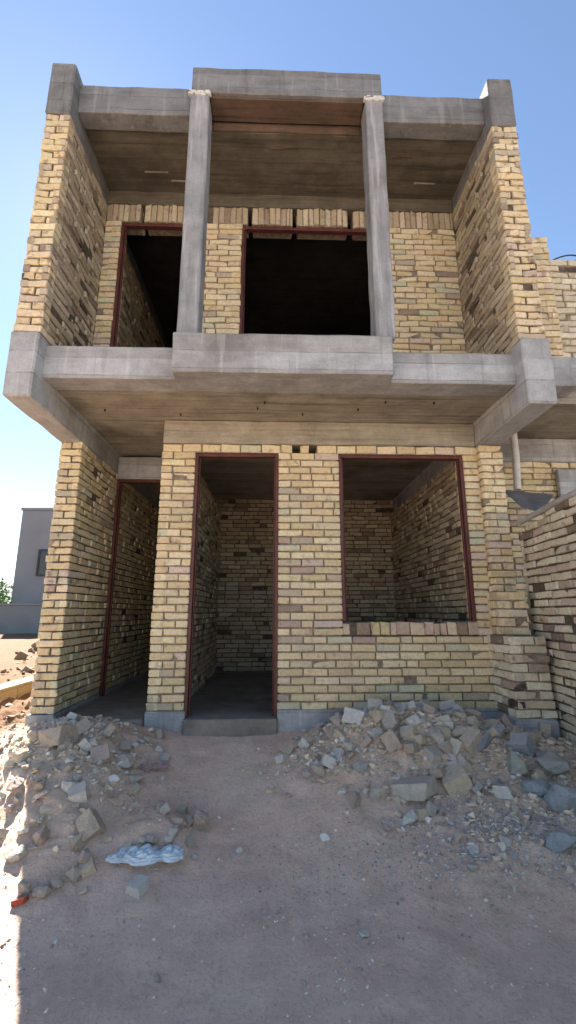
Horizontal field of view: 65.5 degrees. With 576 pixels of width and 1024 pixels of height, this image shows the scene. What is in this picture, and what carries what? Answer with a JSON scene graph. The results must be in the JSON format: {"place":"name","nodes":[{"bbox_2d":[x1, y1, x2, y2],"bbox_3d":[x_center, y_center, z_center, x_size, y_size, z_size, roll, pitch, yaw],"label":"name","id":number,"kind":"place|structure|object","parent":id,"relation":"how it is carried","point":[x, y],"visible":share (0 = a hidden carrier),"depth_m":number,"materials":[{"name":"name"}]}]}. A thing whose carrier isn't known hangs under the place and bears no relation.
{"place":"outdoors","nodes":[
{"label":"outdoors","id":0,"kind":"place"},
{"bbox_2d":[0,633,575,1023],"bbox_3d":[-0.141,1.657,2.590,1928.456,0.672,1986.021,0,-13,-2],"label":"ground","id":1,"kind":"structure","parent":0,"point":[237,966],"depth_m":2.01,"materials":[{"name":"soil"}]},
{"bbox_2d":[0,577,13,602],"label":"leafy bush","id":2,"kind":"object","parent":1,"relation":"on","point":[2,591],"visible":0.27,"depth_m":19.40,"materials":[{"name":"green plant"}]},
{"bbox_2d":[6,776,24,794],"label":"rubble stone","id":3,"kind":"object","parent":1,"relation":"on","point":[16,786],"visible":0.98,"depth_m":2.56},
{"bbox_2d":[5,844,28,862],"bbox_3d":[-1.328,1.684,2.199,0.059,0.067,0.099,-12,-17,43],"label":"rubble stone","id":4,"kind":"object","parent":1,"relation":"on","point":[19,853],"visible":1,"depth_m":2.19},
{"bbox_2d":[0,675,34,700],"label":"block wall","id":5,"kind":"structure","parent":1,"relation":"on","point":[17,688],"depth_m":4.75,"materials":[{"name":"yellow brick"}]},
{"bbox_2d":[11,894,28,906],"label":"rubble block","id":6,"kind":"object","parent":1,"relation":"on","point":[21,900],"depth_m":1.97,"materials":[{"name":"brick"}]},
{"bbox_2d":[14,650,28,659],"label":"rubble stone","id":7,"kind":"object","parent":1,"relation":"on","point":[21,655],"visible":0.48,"depth_m":7.55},
{"bbox_2d":[0,603,43,633],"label":"boundary wall","id":8,"kind":"structure","parent":1,"relation":"on","point":[16,618],"depth_m":17.22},
{"bbox_2d":[11,749,32,762],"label":"rubble stone","id":9,"kind":"object","parent":1,"relation":"on","point":[18,756],"visible":0.9,"depth_m":2.79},
{"bbox_2d":[0,655,47,753],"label":"sand lumps","id":10,"kind":"object","parent":1,"relation":"on","point":[14,724],"visible":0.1,"depth_m":3.97,"materials":[{"name":"sand"}]},
{"bbox_2d":[17,878,30,895],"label":"rubble stone","id":11,"kind":"object","parent":1,"relation":"on","point":[24,886],"visible":1,"depth_m":2.02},
{"bbox_2d":[11,508,53,602],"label":"grey house","id":12,"kind":"structure","parent":1,"relation":"on","point":[29,585],"depth_m":19.70,"materials":[{"name":"paint"}]},
{"bbox_2d":[35,549,48,575],"bbox_3d":[-10.399,2.225,19.655,1.160,1.177,0.090,0,-13,-2],"label":"window","id":13,"kind":"structure","parent":12,"relation":"in","point":[41,569],"depth_m":19.62,"materials":[{"name":"grey glass"}]},
{"bbox_2d":[33,780,44,790],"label":"rubble stone","id":14,"kind":"object","parent":1,"relation":"on","point":[37,786],"visible":1,"depth_m":2.58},
{"bbox_2d":[33,825,50,845],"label":"rubble stone","id":15,"kind":"object","parent":1,"relation":"on","point":[41,836],"visible":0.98,"depth_m":2.27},
{"bbox_2d":[32,883,51,897],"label":"rubble stone","id":16,"kind":"object","parent":1,"relation":"on","point":[42,890],"visible":1,"depth_m":2.02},
{"bbox_2d":[49,874,63,888],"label":"rubble stone","id":17,"kind":"object","parent":1,"relation":"on","point":[55,882],"visible":0.93,"depth_m":2.07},
{"bbox_2d":[38,725,75,746],"bbox_3d":[-1.538,1.499,2.984,0.156,0.125,0.189,-16,-27,5],"label":"rubble block","id":18,"kind":"object","parent":1,"relation":"on","point":[54,736],"depth_m":2.92,"materials":[{"name":"stone"}]},
{"bbox_2d":[56,738,71,750],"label":"rubble stone","id":19,"kind":"object","parent":1,"relation":"on","point":[66,744],"visible":0.59,"depth_m":2.92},
{"bbox_2d":[60,780,79,793],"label":"rubble block","id":20,"kind":"object","parent":1,"relation":"on","point":[65,785],"depth_m":2.58,"materials":[{"name":"stone"}]},
{"bbox_2d":[65,866,81,882],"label":"rubble stone","id":21,"kind":"object","parent":1,"relation":"on","point":[73,874],"visible":0.98,"depth_m":2.12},
{"bbox_2d":[66,712,81,719],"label":"rubble stone","id":22,"kind":"object","parent":1,"relation":"on","point":[72,715],"visible":0.9,"depth_m":3.29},
{"bbox_2d":[68,780,86,803],"bbox_3d":[-1.200,1.609,2.556,0.096,0.064,0.112,-7,12,-24],"label":"rubble stone","id":23,"kind":"object","parent":1,"relation":"on","point":[77,792],"visible":0.93,"depth_m":2.53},
{"bbox_2d":[70,831,89,850],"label":"rubble stone","id":24,"kind":"object","parent":1,"relation":"on","point":[77,843],"visible":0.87,"depth_m":2.27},
{"bbox_2d":[75,717,90,733],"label":"rubble block","id":25,"kind":"object","parent":1,"relation":"on","point":[83,725],"depth_m":3.13,"materials":[{"name":"stone"}]},
{"bbox_2d":[77,848,90,864],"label":"rubble stone","id":26,"kind":"object","parent":1,"relation":"on","point":[84,856],"visible":0.72,"depth_m":2.18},
{"bbox_2d":[77,738,92,751],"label":"rubble stone","id":27,"kind":"object","parent":1,"relation":"on","point":[84,744],"visible":0.74,"depth_m":2.93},
{"bbox_2d":[79,855,96,877],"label":"rubble stone","id":28,"kind":"object","parent":1,"relation":"on","point":[88,868],"visible":0.87,"depth_m":2.15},
{"bbox_2d":[75,808,105,841],"bbox_3d":[-1.047,1.664,2.377,0.093,0.129,0.150,-36,-34,-25],"label":"rubble block","id":29,"kind":"object","parent":1,"relation":"on","point":[89,822],"depth_m":2.34,"materials":[{"name":"stone"}]},
{"bbox_2d":[89,743,109,764],"bbox_3d":[-1.224,1.588,2.920,0.119,0.091,0.138,-9,31,-24],"label":"rubble stone","id":30,"kind":"object","parent":1,"relation":"on","point":[100,752],"visible":0.79,"depth_m":2.89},
{"bbox_2d":[101,723,115,737],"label":"rubble stone","id":31,"kind":"object","parent":1,"relation":"on","point":[108,730],"visible":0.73,"depth_m":3.17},
{"bbox_2d":[119,741,131,752],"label":"rubble stone","id":32,"kind":"object","parent":1,"relation":"on","point":[125,746],"visible":0.79,"depth_m":3.15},
{"bbox_2d":[129,773,143,782],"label":"rubble stone","id":33,"kind":"object","parent":1,"relation":"on","point":[134,778],"visible":1,"depth_m":2.83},
{"bbox_2d":[125,874,148,898],"bbox_3d":[-0.701,1.738,2.079,0.090,0.053,0.077,-8,-2,24],"label":"rubble block","id":34,"kind":"object","parent":1,"relation":"on","point":[137,886],"depth_m":2.06,"materials":[{"name":"stone"}]},
{"bbox_2d":[105,843,183,866],"bbox_3d":[-0.711,1.704,2.241,0.387,0.046,0.161,0,-13,-2],"label":"plastic bag","id":35,"kind":"object","parent":1,"relation":"on","point":[147,854],"visible":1,"depth_m":2.21,"materials":[{"name":"plastic"}]},
{"bbox_2d":[146,835,158,844],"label":"rubble stone","id":36,"kind":"object","parent":1,"relation":"on","point":[153,840],"visible":0.95,"depth_m":2.33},
{"bbox_2d":[136,761,170,770],"bbox_3d":[-0.916,1.712,3.030,0.245,0.045,0.090,5,-14,-22],"label":"rag","id":37,"kind":"object","parent":1,"relation":"on","point":[145,766],"visible":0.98,"depth_m":3.02,"materials":[{"name":"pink fabric"}]},
{"bbox_2d":[158,753,169,761],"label":"rubble stone","id":38,"kind":"object","parent":1,"relation":"on","point":[165,757],"visible":0.83,"depth_m":3.16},
{"bbox_2d":[159,802,170,813],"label":"rubble stone","id":39,"kind":"object","parent":1,"relation":"on","point":[165,808],"visible":0.94,"depth_m":2.53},
{"bbox_2d":[167,824,178,838],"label":"rubble stone","id":40,"kind":"object","parent":1,"relation":"on","point":[172,831],"visible":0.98,"depth_m":2.38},
{"bbox_2d":[171,815,187,826],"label":"rubble stone","id":41,"kind":"object","parent":1,"relation":"on","point":[179,820],"visible":0.89,"depth_m":2.44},
{"bbox_2d":[176,804,187,814],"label":"rubble stone","id":42,"kind":"object","parent":1,"relation":"on","point":[182,809],"visible":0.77,"depth_m":2.59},
{"bbox_2d":[186,835,194,848],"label":"rubble stone","id":43,"kind":"object","parent":1,"relation":"on","point":[190,841],"visible":1,"depth_m":2.35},
{"bbox_2d":[193,809,208,830],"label":"rubble stone","id":44,"kind":"object","parent":1,"relation":"on","point":[201,819],"visible":0.98,"depth_m":2.47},
{"bbox_2d":[274,754,287,763],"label":"rubble block","id":45,"kind":"object","parent":1,"relation":"on","point":[281,758],"depth_m":3.11,"materials":[{"name":"stone"}]},
{"bbox_2d":[2,63,560,738],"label":"unfinished house","id":46,"kind":"structure","parent":1,"relation":"on","point":[280,381],"depth_m":4.16,"materials":[{"name":"brick"}]},
{"bbox_2d":[239,226,366,333],"bbox_3d":[0.211,-2.366,4.682,1.410,1.390,0.060,0,-13,-2],"label":"window frame","id":47,"kind":"structure","parent":46,"relation":"in","point":[284,230],"depth_m":4.80,"materials":[{"name":"red metal"}]},
{"bbox_2d":[338,455,476,620],"bbox_3d":[1.071,0.216,4.132,1.190,1.538,0.060,0,-13,-2],"label":"window frame","id":48,"kind":"structure","parent":46,"relation":"in","point":[459,464],"depth_m":4.16,"materials":[{"name":"red metal"}]},
{"bbox_2d":[282,744,293,754],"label":"rubble stone","id":49,"kind":"object","parent":1,"relation":"on","point":[288,749],"visible":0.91,"depth_m":3.20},
{"bbox_2d":[0,706,575,909],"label":"rubble chips","id":50,"kind":"object","parent":1,"relation":"on","point":[113,779],"visible":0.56,"depth_m":2.87,"materials":[{"name":"stone"}]},
{"bbox_2d":[27,728,40,741],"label":"rubble stone","id":51,"kind":"object","parent":50,"relation":"on","point":[33,735],"visible":0.77,"depth_m":2.95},
{"bbox_2d":[114,753,135,767],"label":"rubble stone","id":52,"kind":"object","parent":50,"relation":"on","point":[128,759],"visible":0.89,"depth_m":2.95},
{"bbox_2d":[333,727,344,738],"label":"rubble stone","id":53,"kind":"object","parent":50,"relation":"on","point":[338,732],"visible":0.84,"depth_m":3.19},
{"bbox_2d":[372,707,386,722],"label":"rubble stone","id":54,"kind":"object","parent":50,"relation":"on","point":[377,714],"visible":0.94,"depth_m":3.23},
{"bbox_2d":[435,725,451,739],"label":"rubble stone","id":55,"kind":"object","parent":50,"relation":"on","point":[446,731],"visible":0.52,"depth_m":3.10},
{"bbox_2d":[436,740,452,753],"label":"rubble stone","id":56,"kind":"object","parent":50,"relation":"on","point":[445,746],"visible":0.85,"depth_m":2.98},
{"bbox_2d":[450,737,463,756],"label":"rubble stone","id":57,"kind":"object","parent":50,"relation":"on","point":[457,745],"visible":0.52,"depth_m":2.98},
{"bbox_2d":[456,753,474,774],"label":"rubble stone","id":58,"kind":"object","parent":50,"relation":"on","point":[464,763],"visible":0.54,"depth_m":2.85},
{"bbox_2d":[464,708,481,721],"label":"rubble stone","id":59,"kind":"object","parent":50,"relation":"on","point":[472,712],"visible":0.74,"depth_m":3.35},
{"bbox_2d":[484,719,501,728],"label":"rubble stone","id":60,"kind":"object","parent":50,"relation":"on","point":[492,721],"visible":0.34,"depth_m":3.23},
{"bbox_2d":[485,724,505,736],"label":"rubble stone","id":61,"kind":"object","parent":50,"relation":"on","point":[500,728],"visible":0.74,"depth_m":3.13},
{"bbox_2d":[544,828,575,852],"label":"rubble stone","id":62,"kind":"object","parent":50,"relation":"on","point":[560,840],"visible":0.99,"depth_m":2.29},
{"bbox_2d":[0,716,575,1023],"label":"scattered grit","id":63,"kind":"object","parent":1,"relation":"on","point":[304,982],"visible":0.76,"depth_m":1.91,"materials":[{"name":"gravel"}]},
{"bbox_2d":[298,737,308,748],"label":"rubble stone","id":64,"kind":"object","parent":1,"relation":"on","point":[303,743],"visible":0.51,"depth_m":3.21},
{"bbox_2d":[311,763,325,775],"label":"rubble stone","id":65,"kind":"object","parent":1,"relation":"on","point":[319,769],"visible":0.94,"depth_m":2.90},
{"bbox_2d":[320,753,335,768],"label":"rubble block","id":66,"kind":"object","parent":1,"relation":"on","point":[327,760],"depth_m":2.96,"materials":[{"name":"stone"}]},
{"bbox_2d":[329,715,341,724],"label":"rubble stone","id":67,"kind":"object","parent":1,"relation":"on","point":[334,719],"visible":0.76,"depth_m":3.41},
{"bbox_2d":[331,748,344,761],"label":"rubble stone","id":68,"kind":"object","parent":1,"relation":"on","point":[338,754],"visible":0.69,"depth_m":3.03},
{"bbox_2d":[343,742,356,751],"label":"rubble stone","id":69,"kind":"object","parent":1,"relation":"on","point":[349,746],"visible":0.86,"depth_m":3.08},
{"bbox_2d":[342,707,364,724],"bbox_3d":[0.496,1.535,3.336,0.158,0.110,0.130,3,-34,23],"label":"rubble block","id":70,"kind":"object","parent":1,"relation":"on","point":[351,715],"depth_m":3.29,"materials":[{"name":"stone"}]},
{"bbox_2d":[350,791,360,808],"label":"rubble stone","id":71,"kind":"object","parent":1,"relation":"on","point":[355,799],"visible":0.94,"depth_m":2.69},
{"bbox_2d":[353,760,367,772],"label":"rubble stone","id":72,"kind":"object","parent":1,"relation":"on","point":[360,766],"visible":1,"depth_m":2.90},
{"bbox_2d":[359,736,373,748],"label":"rubble stone","id":73,"kind":"object","parent":1,"relation":"on","point":[366,742],"visible":0.86,"depth_m":3.08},
{"bbox_2d":[367,698,382,711],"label":"rubble stone","id":74,"kind":"object","parent":1,"relation":"on","point":[372,704],"visible":0.37,"depth_m":3.39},
{"bbox_2d":[369,782,382,802],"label":"rubble stone","id":75,"kind":"object","parent":1,"relation":"on","point":[375,792],"visible":1,"depth_m":2.70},
{"bbox_2d":[370,727,382,740],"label":"rubble block","id":76,"kind":"object","parent":1,"relation":"on","point":[376,733],"depth_m":3.12,"materials":[{"name":"stone"}]},
{"bbox_2d":[381,710,397,731],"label":"rubble block","id":77,"kind":"object","parent":1,"relation":"on","point":[388,720],"depth_m":3.17,"materials":[{"name":"stone"}]},
{"bbox_2d":[380,728,401,752],"bbox_3d":[0.703,1.570,3.079,0.100,0.120,0.151,-33,-26,-7],"label":"rubble stone","id":78,"kind":"object","parent":1,"relation":"on","point":[390,740],"visible":0.94,"depth_m":3.02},
{"bbox_2d":[226,791,574,962],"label":"fine gravel","id":79,"kind":"structure","parent":1,"relation":"on","point":[414,883],"depth_m":2.22,"materials":[{"name":"gravel"}]},
{"bbox_2d":[400,724,416,741],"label":"rubble stone","id":80,"kind":"object","parent":1,"relation":"on","point":[409,732],"visible":0.62,"depth_m":3.07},
{"bbox_2d":[402,809,417,825],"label":"rubble stone","id":81,"kind":"object","parent":1,"relation":"on","point":[410,817],"visible":0.95,"depth_m":2.52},
{"bbox_2d":[403,742,418,752],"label":"rubble stone","id":82,"kind":"object","parent":1,"relation":"on","point":[410,747],"visible":1,"depth_m":2.98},
{"bbox_2d":[405,713,421,727],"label":"rubble block","id":83,"kind":"object","parent":1,"relation":"on","point":[415,720],"depth_m":3.16,"materials":[{"name":"stone"}]},
{"bbox_2d":[391,775,437,800],"bbox_3d":[0.770,1.689,2.739,0.249,0.097,0.158,-20,-20,26],"label":"rubble block","id":84,"kind":"object","parent":1,"relation":"on","point":[421,788],"depth_m":2.69,"materials":[{"name":"stone"}]},
{"bbox_2d":[413,734,426,745],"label":"rubble stone","id":85,"kind":"object","parent":1,"relation":"on","point":[421,739],"visible":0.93,"depth_m":3.03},
{"bbox_2d":[414,808,429,820],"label":"rubble block","id":86,"kind":"object","parent":1,"relation":"on","point":[422,813],"depth_m":2.55,"materials":[{"name":"stone"}]},
{"bbox_2d":[416,699,433,706],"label":"rubble stone","id":87,"kind":"object","parent":1,"relation":"on","point":[422,702],"visible":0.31,"depth_m":3.41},
{"bbox_2d":[422,703,435,714],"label":"rubble stone","id":88,"kind":"object","parent":1,"relation":"on","point":[427,709],"visible":0.59,"depth_m":3.30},
{"bbox_2d":[425,801,437,816],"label":"rubble stone","id":89,"kind":"object","parent":1,"relation":"on","point":[431,807],"visible":0.87,"depth_m":2.58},
{"bbox_2d":[423,745,442,764],"bbox_3d":[0.963,1.610,2.963,0.095,0.075,0.110,7,5,-30],"label":"rubble block","id":90,"kind":"object","parent":1,"relation":"on","point":[432,754],"depth_m":2.94,"materials":[{"name":"stone"}]},
{"bbox_2d":[426,726,443,743],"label":"rubble stone","id":91,"kind":"object","parent":1,"relation":"on","point":[435,734],"visible":0.95,"depth_m":3.05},
{"bbox_2d":[429,767,444,777],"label":"rubble stone","id":92,"kind":"object","parent":1,"relation":"on","point":[437,772],"visible":0.77,"depth_m":2.79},
{"bbox_2d":[434,714,450,725],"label":"rubble stone","id":93,"kind":"object","parent":1,"relation":"on","point":[444,718],"visible":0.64,"depth_m":3.21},
{"bbox_2d":[439,699,455,710],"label":"rubble stone","id":94,"kind":"object","parent":1,"relation":"on","point":[448,704],"visible":0.33,"depth_m":3.56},
{"bbox_2d":[440,763,473,796],"bbox_3d":[1.032,1.667,2.779,0.172,0.110,0.137,-25,-1,-5],"label":"rubble block","id":95,"kind":"object","parent":1,"relation":"on","point":[455,780],"depth_m":2.72,"materials":[{"name":"stone"}]},
{"bbox_2d":[451,725,466,738],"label":"rubble stone","id":96,"kind":"object","parent":1,"relation":"on","point":[457,731],"visible":0.56,"depth_m":3.10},
{"bbox_2d":[359,742,575,919],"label":"crushed stone","id":97,"kind":"object","parent":1,"relation":"on","point":[515,833],"visible":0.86,"depth_m":2.42,"materials":[{"name":"gravel"}]},
{"bbox_2d":[459,727,481,756],"bbox_3d":[1.235,1.559,3.020,0.153,0.129,0.095,-28,12,-35],"label":"rubble stone","id":98,"kind":"object","parent":1,"relation":"on","point":[470,738],"visible":0.83,"depth_m":2.99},
{"bbox_2d":[466,844,479,853],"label":"rubble stone","id":99,"kind":"object","parent":1,"relation":"on","point":[473,848],"visible":1,"depth_m":2.31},
{"bbox_2d":[465,716,481,728],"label":"rubble stone","id":100,"kind":"object","parent":1,"relation":"on","point":[471,721],"visible":0.64,"depth_m":3.22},
{"bbox_2d":[471,782,482,793],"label":"rubble stone","id":101,"kind":"object","parent":1,"relation":"on","point":[478,786],"visible":0.84,"depth_m":2.69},
{"bbox_2d":[476,733,491,752],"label":"rubble stone","id":102,"kind":"object","parent":1,"relation":"on","point":[485,741],"visible":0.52,"depth_m":3.01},
{"bbox_2d":[485,727,501,737],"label":"rubble stone","id":103,"kind":"object","parent":1,"relation":"on","point":[492,732],"visible":0.52,"depth_m":3.09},
{"bbox_2d":[492,783,513,799],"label":"rubble block","id":104,"kind":"object","parent":1,"relation":"on","point":[501,791],"depth_m":2.67,"materials":[{"name":"stone"}]},
{"bbox_2d":[499,835,510,846],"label":"rubble stone","id":105,"kind":"object","parent":1,"relation":"on","point":[506,841],"visible":1,"depth_m":2.34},
{"bbox_2d":[498,715,513,729],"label":"rubble stone","id":106,"kind":"object","parent":1,"relation":"on","point":[504,720],"visible":0.48,"depth_m":3.35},
{"bbox_2d":[505,750,530,774],"bbox_3d":[1.469,1.609,2.891,0.120,0.138,0.187,0,-13,-2],"label":"rubble stone","id":107,"kind":"object","parent":1,"relation":"on","point":[516,763],"visible":0.9,"depth_m":2.83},
{"bbox_2d":[508,732,536,757],"bbox_3d":[1.581,1.579,3.011,0.130,0.152,0.107,-29,5,41],"label":"rubble block","id":108,"kind":"object","parent":1,"relation":"on","point":[523,743],"depth_m":2.98,"materials":[{"name":"stone"}]},
{"bbox_2d":[520,778,549,796],"bbox_3d":[1.483,1.662,2.688,0.161,0.108,0.099,-8,-15,30],"label":"rubble stone","id":109,"kind":"object","parent":1,"relation":"on","point":[539,787],"visible":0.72,"depth_m":2.66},
{"bbox_2d":[500,237,575,634],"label":"neighbouring house","id":110,"kind":"structure","parent":1,"relation":"on","point":[539,454],"depth_m":4.58,"materials":[{"name":"yellow brick"}]},
{"bbox_2d":[533,768,548,781],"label":"rubble stone","id":111,"kind":"object","parent":1,"relation":"on","point":[538,773],"visible":0.58,"depth_m":2.74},
{"bbox_2d":[538,722,550,736],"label":"rubble stone","id":112,"kind":"object","parent":1,"relation":"on","point":[545,728],"visible":0.49,"depth_m":3.35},
{"bbox_2d":[519,496,575,742],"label":"yard wall","id":113,"kind":"structure","parent":1,"relation":"on","point":[548,543],"depth_m":3.48,"materials":[{"name":"brick"}]},
{"bbox_2d":[506,490,553,510],"bbox_3d":[2.279,-0.081,4.291,0.374,0.330,0.622,-11,-16,40],"label":"metal sheet","id":114,"kind":"object","parent":113,"relation":"on","point":[530,501],"visible":0.91,"depth_m":4.24,"materials":[{"name":"metal"}]},
{"bbox_2d":[517,489,575,524],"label":"pole","id":115,"kind":"object","parent":113,"relation":"on","point":[542,510],"visible":0.96,"depth_m":3.59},
{"bbox_2d":[535,750,570,774],"bbox_3d":[1.688,1.601,2.869,0.198,0.133,0.258,5,-18,21],"label":"rubble stone","id":116,"kind":"object","parent":1,"relation":"on","point":[551,761],"visible":0.96,"depth_m":2.79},
{"bbox_2d":[544,783,575,812],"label":"rubble stone","id":117,"kind":"object","parent":1,"relation":"on","point":[558,798],"visible":0.85,"depth_m":2.52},
{"bbox_2d":[0,0,575,582],"label":"sky","id":118,"kind":"structure","parent":0,"point":[417,48],"materials":[{"name":"blue"}]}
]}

